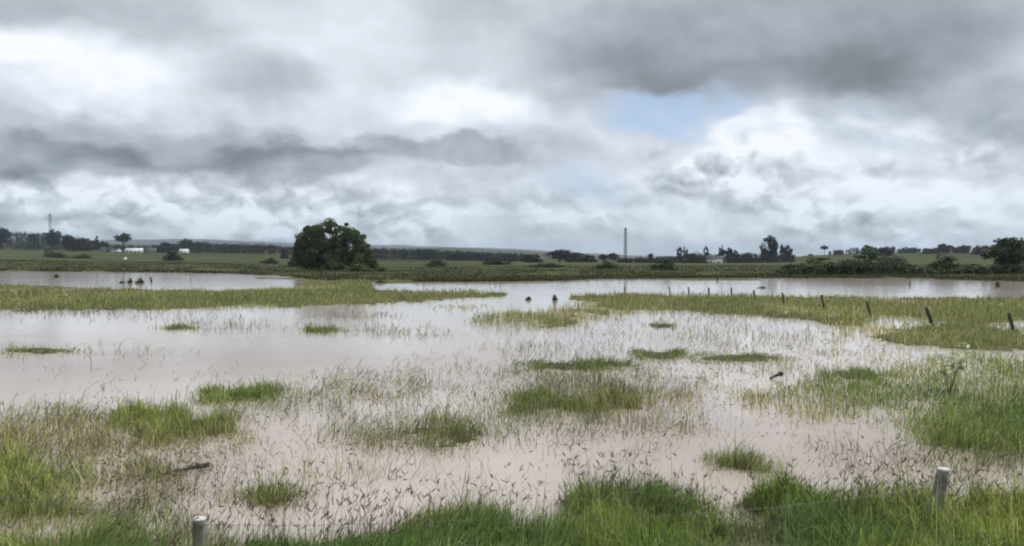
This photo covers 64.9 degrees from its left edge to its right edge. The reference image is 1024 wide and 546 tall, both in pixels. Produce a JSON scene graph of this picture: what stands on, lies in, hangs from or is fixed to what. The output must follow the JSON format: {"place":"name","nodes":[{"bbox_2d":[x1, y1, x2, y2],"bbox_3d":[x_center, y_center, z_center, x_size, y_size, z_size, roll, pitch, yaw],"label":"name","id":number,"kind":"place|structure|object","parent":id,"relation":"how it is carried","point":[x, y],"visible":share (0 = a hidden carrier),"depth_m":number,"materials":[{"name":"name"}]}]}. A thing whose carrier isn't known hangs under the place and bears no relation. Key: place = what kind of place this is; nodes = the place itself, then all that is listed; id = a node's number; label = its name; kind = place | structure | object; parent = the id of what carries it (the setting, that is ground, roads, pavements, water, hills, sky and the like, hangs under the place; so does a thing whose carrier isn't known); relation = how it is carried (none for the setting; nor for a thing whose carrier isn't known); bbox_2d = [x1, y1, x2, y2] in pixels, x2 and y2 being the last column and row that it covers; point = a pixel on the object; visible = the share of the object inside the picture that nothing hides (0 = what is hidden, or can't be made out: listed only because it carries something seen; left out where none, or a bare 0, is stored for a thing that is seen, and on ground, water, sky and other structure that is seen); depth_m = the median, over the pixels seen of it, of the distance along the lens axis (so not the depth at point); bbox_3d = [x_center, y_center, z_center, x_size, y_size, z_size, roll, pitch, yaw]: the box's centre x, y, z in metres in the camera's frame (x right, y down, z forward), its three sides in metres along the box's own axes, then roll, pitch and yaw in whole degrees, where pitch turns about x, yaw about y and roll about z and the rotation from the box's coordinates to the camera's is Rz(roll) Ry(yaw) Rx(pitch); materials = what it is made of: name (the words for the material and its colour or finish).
{"place":"outdoors","nodes":[
{"label":"outdoors","id":0,"kind":"place"},
{"bbox_2d":[0,271,1023,545],"bbox_3d":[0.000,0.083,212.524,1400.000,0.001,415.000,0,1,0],"label":"water","id":1,"kind":"structure","parent":0,"point":[262,351],"depth_m":21.61,"materials":[{"name":"liquid"}]},
{"bbox_2d":[158,321,199,329],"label":"grass tussock","id":2,"kind":"object","parent":1,"relation":"in","point":[180,325],"depth_m":38.42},
{"bbox_2d":[160,461,210,474],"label":"floating branch","id":3,"kind":"object","parent":1,"relation":"on","point":[196,465],"visible":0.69,"depth_m":12.28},
{"bbox_2d":[188,375,288,406],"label":"grass tussock","id":4,"kind":"object","parent":1,"relation":"in","point":[241,390],"depth_m":18.84,"materials":[{"name":"plant"}]},
{"bbox_2d":[237,460,324,510],"bbox_3d":[-3.115,2.750,10.778,1.197,0.724,1.330,0,1,-28],"label":"grass tussock","id":5,"kind":"object","parent":1,"relation":"in","point":[275,491],"depth_m":10.74,"materials":[{"name":"plant"}]},
{"bbox_2d":[302,319,351,334],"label":"grass tussock","id":6,"kind":"object","parent":1,"relation":"in","point":[315,329],"depth_m":36.82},
{"bbox_2d":[0,311,1022,514],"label":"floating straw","id":7,"kind":"object","parent":1,"relation":"on","point":[482,423],"visible":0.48,"depth_m":15.17,"materials":[{"name":"brown plant"}]},
{"bbox_2d":[0,308,1023,483],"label":"flooded grass","id":8,"kind":"structure","parent":1,"relation":"in","point":[988,442],"depth_m":16.68,"materials":[{"name":"plant"}]},
{"bbox_2d":[0,379,1023,545],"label":"seed stalks","id":9,"kind":"object","parent":1,"relation":"on","point":[430,500],"visible":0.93,"depth_m":9.29,"materials":[{"name":"brown plant"}]},
{"bbox_2d":[510,351,621,372],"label":"grass tussock","id":10,"kind":"object","parent":1,"relation":"in","point":[540,362],"depth_m":24.15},
{"bbox_2d":[570,350,646,369],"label":"grass tussock","id":11,"kind":"object","parent":1,"relation":"in","point":[618,362],"depth_m":24.80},
{"bbox_2d":[625,345,688,362],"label":"grass tussock","id":12,"kind":"object","parent":1,"relation":"in","point":[649,354],"depth_m":27.19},
{"bbox_2d":[649,320,676,329],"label":"grass tussock","id":13,"kind":"object","parent":1,"relation":"in","point":[661,325],"depth_m":39.44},
{"bbox_2d":[694,435,783,476],"bbox_3d":[3.629,2.773,12.648,1.552,0.644,1.622,0,1,0],"label":"grass tussock","id":14,"kind":"object","parent":1,"relation":"in","point":[741,464],"depth_m":12.49,"materials":[{"name":"plant"}]},
{"bbox_2d":[769,371,783,378],"bbox_3d":[7.191,2.779,21.920,0.440,0.211,0.152,0,1,-20],"label":"floating log","id":15,"kind":"object","parent":1,"relation":"on","point":[780,373],"visible":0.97,"depth_m":21.90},
{"bbox_2d":[0,237,1023,545],"bbox_3d":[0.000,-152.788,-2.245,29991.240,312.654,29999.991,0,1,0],"label":"ground","id":16,"kind":"structure","parent":0,"point":[154,259],"depth_m":214.94,"materials":[{"name":"plant"}]},
{"bbox_2d":[0,226,10,248],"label":"tree","id":17,"kind":"object","parent":16,"relation":"on","point":[2,231],"visible":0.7,"depth_m":948.73,"materials":[{"name":"green plant"}]},
{"bbox_2d":[1,342,82,354],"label":"grass tussock","id":18,"kind":"object","parent":16,"relation":"on","point":[46,350],"depth_m":28.48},
{"bbox_2d":[42,248,55,256],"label":"bush","id":19,"kind":"object","parent":16,"relation":"on","point":[48,253],"visible":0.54,"depth_m":618.47,"materials":[{"name":"green plant"}]},
{"bbox_2d":[0,231,98,250],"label":"wood","id":20,"kind":"object","parent":16,"relation":"on","point":[33,238],"visible":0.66,"depth_m":930.83,"materials":[{"name":"green plant"}]},
{"bbox_2d":[42,229,61,249],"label":"tree","id":21,"kind":"object","parent":16,"relation":"on","point":[52,232],"visible":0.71,"depth_m":937.65,"materials":[{"name":"green plant"}]},
{"bbox_2d":[49,252,68,257],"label":"bush","id":22,"kind":"object","parent":16,"relation":"on","point":[59,255],"visible":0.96,"depth_m":556.65,"materials":[{"name":"green plant"}]},
{"bbox_2d":[60,234,76,249],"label":"tree","id":23,"kind":"object","parent":16,"relation":"on","point":[66,239],"visible":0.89,"depth_m":897.77,"materials":[{"name":"green plant"}]},
{"bbox_2d":[66,238,94,250],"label":"tree","id":24,"kind":"object","parent":16,"relation":"on","point":[73,246],"visible":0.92,"depth_m":876.04,"materials":[{"name":"green plant"}]},
{"bbox_2d":[70,253,93,258],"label":"bush","id":25,"kind":"object","parent":16,"relation":"on","point":[85,256],"visible":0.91,"depth_m":558.00,"materials":[{"name":"green plant"}]},
{"bbox_2d":[92,236,99,249],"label":"conifer tree","id":26,"kind":"object","parent":16,"relation":"on","point":[96,246],"visible":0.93,"depth_m":897.79,"materials":[{"name":"green plant"}]},
{"bbox_2d":[100,241,108,247],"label":"tree","id":27,"kind":"object","parent":16,"relation":"on","point":[102,244],"visible":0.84,"depth_m":897.75,"materials":[{"name":"green plant"}]},
{"bbox_2d":[100,247,113,251],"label":"house","id":28,"kind":"structure","parent":16,"relation":"on","point":[103,249],"depth_m":855.99,"materials":[{"name":"brick"}]},
{"bbox_2d":[110,248,121,251],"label":"house","id":29,"kind":"structure","parent":16,"relation":"on","point":[115,250],"depth_m":847.27,"materials":[{"name":"tile"}]},
{"bbox_2d":[114,233,131,244],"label":"flat topped tree","id":30,"kind":"object","parent":16,"relation":"on","point":[123,237],"visible":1,"depth_m":975.16,"materials":[{"name":"green plant"}]},
{"bbox_2d":[124,248,144,252],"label":"house","id":31,"kind":"structure","parent":16,"relation":"on","point":[134,250],"depth_m":840.67,"materials":[{"name":"white"}]},
{"bbox_2d":[134,277,143,282],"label":"shrub","id":32,"kind":"object","parent":16,"relation":"on","point":[140,280],"visible":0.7,"depth_m":117.00,"materials":[{"name":"green plant"}]},
{"bbox_2d":[145,248,156,252],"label":"house","id":33,"kind":"structure","parent":16,"relation":"on","point":[150,250],"depth_m":846.87,"materials":[{"name":"brick"}]},
{"bbox_2d":[101,380,208,449],"bbox_3d":[-6.904,2.568,15.707,2.132,0.958,4.950,0,1,-22],"label":"grass tussock","id":34,"kind":"object","parent":16,"relation":"on","point":[170,409],"depth_m":15.67,"materials":[{"name":"plant"}]},
{"bbox_2d":[160,242,174,250],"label":"tree","id":35,"kind":"object","parent":16,"relation":"on","point":[164,244],"visible":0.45,"depth_m":898.25,"materials":[{"name":"green plant"}]},
{"bbox_2d":[162,250,183,260],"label":"bush","id":36,"kind":"object","parent":16,"relation":"on","point":[171,256],"visible":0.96,"depth_m":479.28,"materials":[{"name":"green plant"}]},
{"bbox_2d":[179,249,188,253],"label":"house","id":37,"kind":"structure","parent":16,"relation":"on","point":[183,251],"depth_m":826.56,"materials":[{"name":"white"}]},
{"bbox_2d":[178,238,192,244],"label":"tree","id":38,"kind":"object","parent":16,"relation":"on","point":[185,241],"visible":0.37,"depth_m":917.86,"materials":[{"name":"green plant"}]},
{"bbox_2d":[192,516,205,545],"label":"wooden post","id":39,"kind":"object","parent":16,"relation":"on","point":[197,531],"visible":0.86,"depth_m":8.29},
{"bbox_2d":[0,483,1013,524],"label":"fence wire","id":40,"kind":"object","parent":39,"relation":"attached to","point":[555,519],"visible":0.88,"depth_m":8.61,"materials":[{"name":"metal"}]},
{"bbox_2d":[104,241,294,254],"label":"hedge","id":41,"kind":"object","parent":16,"relation":"on","point":[198,247],"visible":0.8,"depth_m":861.87,"materials":[{"name":"green plant"}]},
{"bbox_2d":[166,398,254,444],"bbox_3d":[-5.907,2.625,15.633,1.799,0.836,4.078,0,1,-20],"label":"grass tussock","id":42,"kind":"object","parent":16,"relation":"on","point":[209,418],"depth_m":15.34,"materials":[{"name":"plant"}]},
{"bbox_2d":[260,257,277,263],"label":"bush","id":43,"kind":"object","parent":16,"relation":"on","point":[271,261],"visible":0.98,"depth_m":418.53,"materials":[{"name":"green plant"}]},
{"bbox_2d":[280,248,289,258],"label":"bush","id":44,"kind":"object","parent":16,"relation":"on","point":[283,252],"visible":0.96,"depth_m":698.29,"materials":[{"name":"green plant"}]},
{"bbox_2d":[286,253,301,266],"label":"bush","id":45,"kind":"object","parent":16,"relation":"on","point":[293,259],"visible":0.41,"depth_m":329.18,"materials":[{"name":"green plant"}]},
{"bbox_2d":[292,217,376,269],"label":"broad tree","id":46,"kind":"object","parent":16,"relation":"on","point":[311,242],"visible":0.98,"depth_m":229.30,"materials":[{"name":"green plant"}]},
{"bbox_2d":[343,264,373,271],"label":"bush","id":47,"kind":"object","parent":16,"relation":"on","point":[358,268],"visible":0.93,"depth_m":199.37,"materials":[{"name":"green plant"}]},
{"bbox_2d":[372,265,394,271],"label":"bush","id":48,"kind":"object","parent":16,"relation":"on","point":[378,269],"visible":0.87,"depth_m":203.90,"materials":[{"name":"green plant"}]},
{"bbox_2d":[423,259,447,265],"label":"bush","id":49,"kind":"object","parent":16,"relation":"on","point":[435,262],"visible":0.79,"depth_m":328.32,"materials":[{"name":"green plant"}]},
{"bbox_2d":[362,247,539,261],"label":"hedge","id":50,"kind":"object","parent":16,"relation":"on","point":[403,253],"visible":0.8,"depth_m":725.07,"materials":[{"name":"green plant"}]},
{"bbox_2d":[394,463,538,535],"bbox_3d":[-0.531,2.653,9.568,1.809,0.954,1.819,0,1,0],"label":"grass tussock","id":51,"kind":"object","parent":16,"relation":"on","point":[453,507],"depth_m":9.61,"materials":[{"name":"plant"}]},
{"bbox_2d":[481,255,512,264],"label":"bush","id":52,"kind":"object","parent":16,"relation":"on","point":[495,260],"visible":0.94,"depth_m":416.72,"materials":[{"name":"green plant"}]},
{"bbox_2d":[0,259,1022,279],"bbox_3d":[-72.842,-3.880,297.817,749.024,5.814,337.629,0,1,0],"label":"rough pasture","id":53,"kind":"structure","parent":16,"relation":"on","point":[588,271],"depth_m":225.45,"materials":[{"name":"green plant"}]},
{"bbox_2d":[647,256,678,269],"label":"bush","id":54,"kind":"object","parent":53,"relation":"on","point":[665,265],"visible":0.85,"depth_m":228.76,"materials":[{"name":"green plant"}]},
{"bbox_2d":[0,440,1023,545],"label":"grass","id":55,"kind":"structure","parent":16,"relation":"on","point":[885,524],"depth_m":8.96,"materials":[{"name":"plant"}]},
{"bbox_2d":[0,275,1023,321],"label":"marsh grass","id":56,"kind":"structure","parent":16,"relation":"on","point":[934,312],"depth_m":59.04,"materials":[{"name":"plant"}]},
{"bbox_2d":[0,267,1023,281],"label":"bank reeds","id":57,"kind":"object","parent":16,"relation":"on","point":[655,276],"visible":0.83,"depth_m":149.15,"materials":[{"name":"green plant"}]},
{"bbox_2d":[517,254,543,262],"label":"tree","id":58,"kind":"object","parent":16,"relation":"on","point":[530,258],"visible":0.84,"depth_m":596.62,"materials":[{"name":"green plant"}]},
{"bbox_2d":[495,383,581,416],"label":"grass tussock","id":59,"kind":"object","parent":16,"relation":"on","point":[526,396],"depth_m":17.76,"materials":[{"name":"plant"}]},
{"bbox_2d":[522,263,565,266],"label":"bush","id":60,"kind":"object","parent":16,"relation":"on","point":[546,265],"visible":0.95,"depth_m":297.88,"materials":[{"name":"green plant"}]},
{"bbox_2d":[542,249,571,261],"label":"tree","id":61,"kind":"object","parent":16,"relation":"on","point":[559,254],"visible":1,"depth_m":635.55,"materials":[{"name":"green plant"}]},
{"bbox_2d":[564,252,584,261],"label":"tree","id":62,"kind":"object","parent":16,"relation":"on","point":[574,256],"visible":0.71,"depth_m":637.10,"materials":[{"name":"green plant"}]},
{"bbox_2d":[578,254,598,261],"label":"tree","id":63,"kind":"object","parent":16,"relation":"on","point":[587,258],"visible":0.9,"depth_m":617.31,"materials":[{"name":"green plant"}]},
{"bbox_2d":[552,379,648,414],"bbox_3d":[1.958,2.680,17.902,2.302,0.688,2.900,0,1,0],"label":"grass tussock","id":64,"kind":"object","parent":16,"relation":"on","point":[620,400],"depth_m":17.62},
{"bbox_2d":[598,254,609,260],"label":"tree","id":65,"kind":"object","parent":16,"relation":"on","point":[602,257],"visible":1,"depth_m":698.56,"materials":[{"name":"green plant"}]},
{"bbox_2d":[595,260,621,268],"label":"bush","id":66,"kind":"object","parent":16,"relation":"on","point":[608,265],"visible":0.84,"depth_m":258.78,"materials":[{"name":"green plant"}]},
{"bbox_2d":[608,253,619,260],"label":"tree","id":67,"kind":"object","parent":16,"relation":"on","point":[613,256],"visible":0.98,"depth_m":697.48,"materials":[{"name":"green plant"}]},
{"bbox_2d":[624,228,626,257],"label":"lattice mast","id":68,"kind":"object","parent":16,"relation":"on","point":[625,237],"visible":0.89,"depth_m":699.11,"materials":[{"name":"metal"}]},
{"bbox_2d":[553,441,704,513],"bbox_3d":[1.458,2.628,10.456,2.067,0.978,1.802,0,1,0],"label":"grass tussock","id":69,"kind":"object","parent":16,"relation":"on","point":[572,493],"depth_m":10.44,"materials":[{"name":"plant"}]},
{"bbox_2d":[676,247,681,259],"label":"poplar tree","id":70,"kind":"object","parent":16,"relation":"on","point":[680,250],"visible":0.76,"depth_m":638.97,"materials":[{"name":"green plant"}]},
{"bbox_2d":[682,247,687,255],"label":"poplar tree","id":71,"kind":"object","parent":16,"relation":"on","point":[684,253],"visible":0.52,"depth_m":638.99,"materials":[{"name":"green plant"}]},
{"bbox_2d":[683,252,708,262],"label":"tree","id":72,"kind":"object","parent":16,"relation":"on","point":[693,258],"visible":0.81,"depth_m":558.50,"materials":[{"name":"green plant"}]},
{"bbox_2d":[703,246,708,259],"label":"conifer tree","id":73,"kind":"object","parent":16,"relation":"on","point":[707,252],"visible":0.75,"depth_m":599.61,"materials":[{"name":"green plant"}]},
{"bbox_2d":[616,253,796,262],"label":"hedge","id":74,"kind":"object","parent":16,"relation":"on","point":[777,258],"visible":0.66,"depth_m":607.59,"materials":[{"name":"green plant"}]},
{"bbox_2d":[705,256,722,262],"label":"house","id":75,"kind":"structure","parent":16,"relation":"on","point":[715,259],"depth_m":586.35,"materials":[{"name":"tile"}]},
{"bbox_2d":[718,245,723,255],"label":"conifer tree","id":76,"kind":"object","parent":16,"relation":"on","point":[721,249],"visible":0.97,"depth_m":589.76,"materials":[{"name":"green plant"}]},
{"bbox_2d":[723,247,732,261],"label":"tree","id":77,"kind":"object","parent":16,"relation":"on","point":[730,251],"visible":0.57,"depth_m":637.27,"materials":[{"name":"green plant"}]},
{"bbox_2d":[731,250,739,262],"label":"conifer tree","id":78,"kind":"object","parent":16,"relation":"on","point":[734,253],"visible":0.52,"depth_m":618.78,"materials":[{"name":"green plant"}]},
{"bbox_2d":[673,347,805,363],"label":"grass tussock","id":79,"kind":"object","parent":16,"relation":"on","point":[727,357],"depth_m":26.32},
{"bbox_2d":[742,252,759,262],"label":"tree","id":80,"kind":"object","parent":16,"relation":"on","point":[750,257],"visible":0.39,"depth_m":617.01,"materials":[{"name":"green plant"}]},
{"bbox_2d":[759,235,778,262],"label":"tall tree","id":81,"kind":"object","parent":16,"relation":"on","point":[772,244],"visible":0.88,"depth_m":618.13,"materials":[{"name":"green plant"}]},
{"bbox_2d":[781,245,792,259],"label":"tree","id":82,"kind":"object","parent":16,"relation":"on","point":[785,249],"visible":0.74,"depth_m":617.79,"materials":[{"name":"green plant"}]},
{"bbox_2d":[735,446,839,510],"bbox_3d":[3.657,2.626,10.396,1.580,0.983,1.398,0,1,0],"label":"grass tussock","id":83,"kind":"object","parent":16,"relation":"on","point":[758,492],"depth_m":10.37,"materials":[{"name":"plant"}]},
{"bbox_2d":[776,263,804,270],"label":"bush","id":84,"kind":"object","parent":16,"relation":"on","point":[790,266],"visible":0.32,"depth_m":184.92,"materials":[{"name":"green plant"}]},
{"bbox_2d":[797,257,830,267],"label":"bush","id":85,"kind":"object","parent":16,"relation":"on","point":[817,262],"visible":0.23,"depth_m":200.08,"materials":[{"name":"green plant"}]},
{"bbox_2d":[820,245,827,254],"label":"flat topped tree","id":86,"kind":"object","parent":16,"relation":"on","point":[824,247],"visible":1,"depth_m":898.92,"materials":[{"name":"green plant"}]},
{"bbox_2d":[837,259,855,262],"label":"bush","id":87,"kind":"object","parent":16,"relation":"on","point":[849,260],"visible":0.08,"depth_m":194.30,"materials":[{"name":"green plant"}]},
{"bbox_2d":[814,359,904,386],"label":"grass tussock","id":88,"kind":"object","parent":16,"relation":"on","point":[865,370],"depth_m":22.38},
{"bbox_2d":[840,247,882,262],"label":"broad tree","id":89,"kind":"object","parent":16,"relation":"on","point":[873,255],"visible":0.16,"depth_m":228.55,"materials":[{"name":"green plant"}]},
{"bbox_2d":[859,245,878,257],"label":"tree","id":90,"kind":"object","parent":16,"relation":"on","point":[864,253],"visible":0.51,"depth_m":559.28,"materials":[{"name":"green plant"}]},
{"bbox_2d":[866,302,871,315],"bbox_3d":[20.287,2.244,45.701,0.393,1.219,0.183,0,1,0],"label":"fence post","id":91,"kind":"object","parent":16,"relation":"on","point":[868,307],"visible":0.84,"depth_m":45.66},
{"bbox_2d":[875,246,894,255],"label":"tree","id":92,"kind":"object","parent":16,"relation":"on","point":[886,251],"visible":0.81,"depth_m":635.79,"materials":[{"name":"green plant"}]},
{"bbox_2d":[875,254,909,271],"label":"bush","id":93,"kind":"object","parent":16,"relation":"on","point":[887,258],"visible":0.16,"depth_m":189.62,"materials":[{"name":"green plant"}]},
{"bbox_2d":[774,259,1023,274],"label":"scrub","id":94,"kind":"object","parent":16,"relation":"on","point":[873,267],"visible":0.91,"depth_m":168.12,"materials":[{"name":"green plant"}]},
{"bbox_2d":[828,244,1023,254],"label":"hedge","id":95,"kind":"object","parent":16,"relation":"on","point":[841,252],"visible":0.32,"depth_m":849.14,"materials":[{"name":"green plant"}]},
{"bbox_2d":[925,307,933,325],"bbox_3d":[20.604,2.315,39.654,0.554,1.259,0.207,0,1,0],"label":"fence post","id":96,"kind":"object","parent":16,"relation":"on","point":[928,315],"visible":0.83,"depth_m":39.60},
{"bbox_2d":[920,249,940,253],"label":"tree","id":97,"kind":"object","parent":16,"relation":"on","point":[927,251],"visible":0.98,"depth_m":816.87,"materials":[{"name":"green plant"}]},
{"bbox_2d":[925,467,949,524],"bbox_3d":[4.796,2.664,9.073,0.435,0.960,0.232,-1,1,-31],"label":"wooden post","id":98,"kind":"object","parent":16,"relation":"on","point":[942,474],"visible":0.52,"depth_m":8.99,"materials":[{"name":"grey wood"}]},
{"bbox_2d":[924,254,962,269],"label":"bush","id":99,"kind":"object","parent":16,"relation":"on","point":[943,263],"visible":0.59,"depth_m":183.84,"materials":[{"name":"green plant"}]},
{"bbox_2d":[936,243,955,253],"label":"tree","id":100,"kind":"object","parent":16,"relation":"on","point":[944,249],"visible":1,"depth_m":798.87,"materials":[{"name":"green plant"}]},
{"bbox_2d":[927,342,974,394],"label":"leafy weed","id":101,"kind":"object","parent":16,"relation":"on","point":[955,364],"visible":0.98,"depth_m":19.22,"materials":[{"name":"green plant"}]},
{"bbox_2d":[950,248,961,253],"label":"tree","id":102,"kind":"object","parent":16,"relation":"on","point":[956,250],"visible":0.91,"depth_m":818.32,"materials":[{"name":"green plant"}]},
{"bbox_2d":[957,245,971,253],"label":"tree","id":103,"kind":"object","parent":16,"relation":"on","point":[964,248],"visible":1,"depth_m":818.66,"materials":[{"name":"green plant"}]},
{"bbox_2d":[958,263,980,269],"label":"bush","id":104,"kind":"object","parent":16,"relation":"on","point":[970,265],"visible":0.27,"depth_m":180.09,"materials":[{"name":"green plant"}]},
{"bbox_2d":[970,247,988,253],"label":"tree","id":105,"kind":"object","parent":16,"relation":"on","point":[977,250],"visible":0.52,"depth_m":779.79,"materials":[{"name":"green plant"}]},
{"bbox_2d":[979,236,1023,265],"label":"broad tree","id":106,"kind":"object","parent":16,"relation":"on","point":[1004,250],"visible":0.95,"depth_m":203.70,"materials":[{"name":"green plant"}]},
{"bbox_2d":[1007,312,1014,331],"bbox_3d":[22.571,2.385,36.350,0.411,1.206,0.183,0,1,0],"label":"fence post","id":107,"kind":"object","parent":16,"relation":"on","point":[1011,321],"visible":0.81,"depth_m":36.30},
{"bbox_2d":[0,0,1023,256],"label":"sky","id":108,"kind":"structure","parent":0,"point":[544,125],"materials":[{"name":"grey"}]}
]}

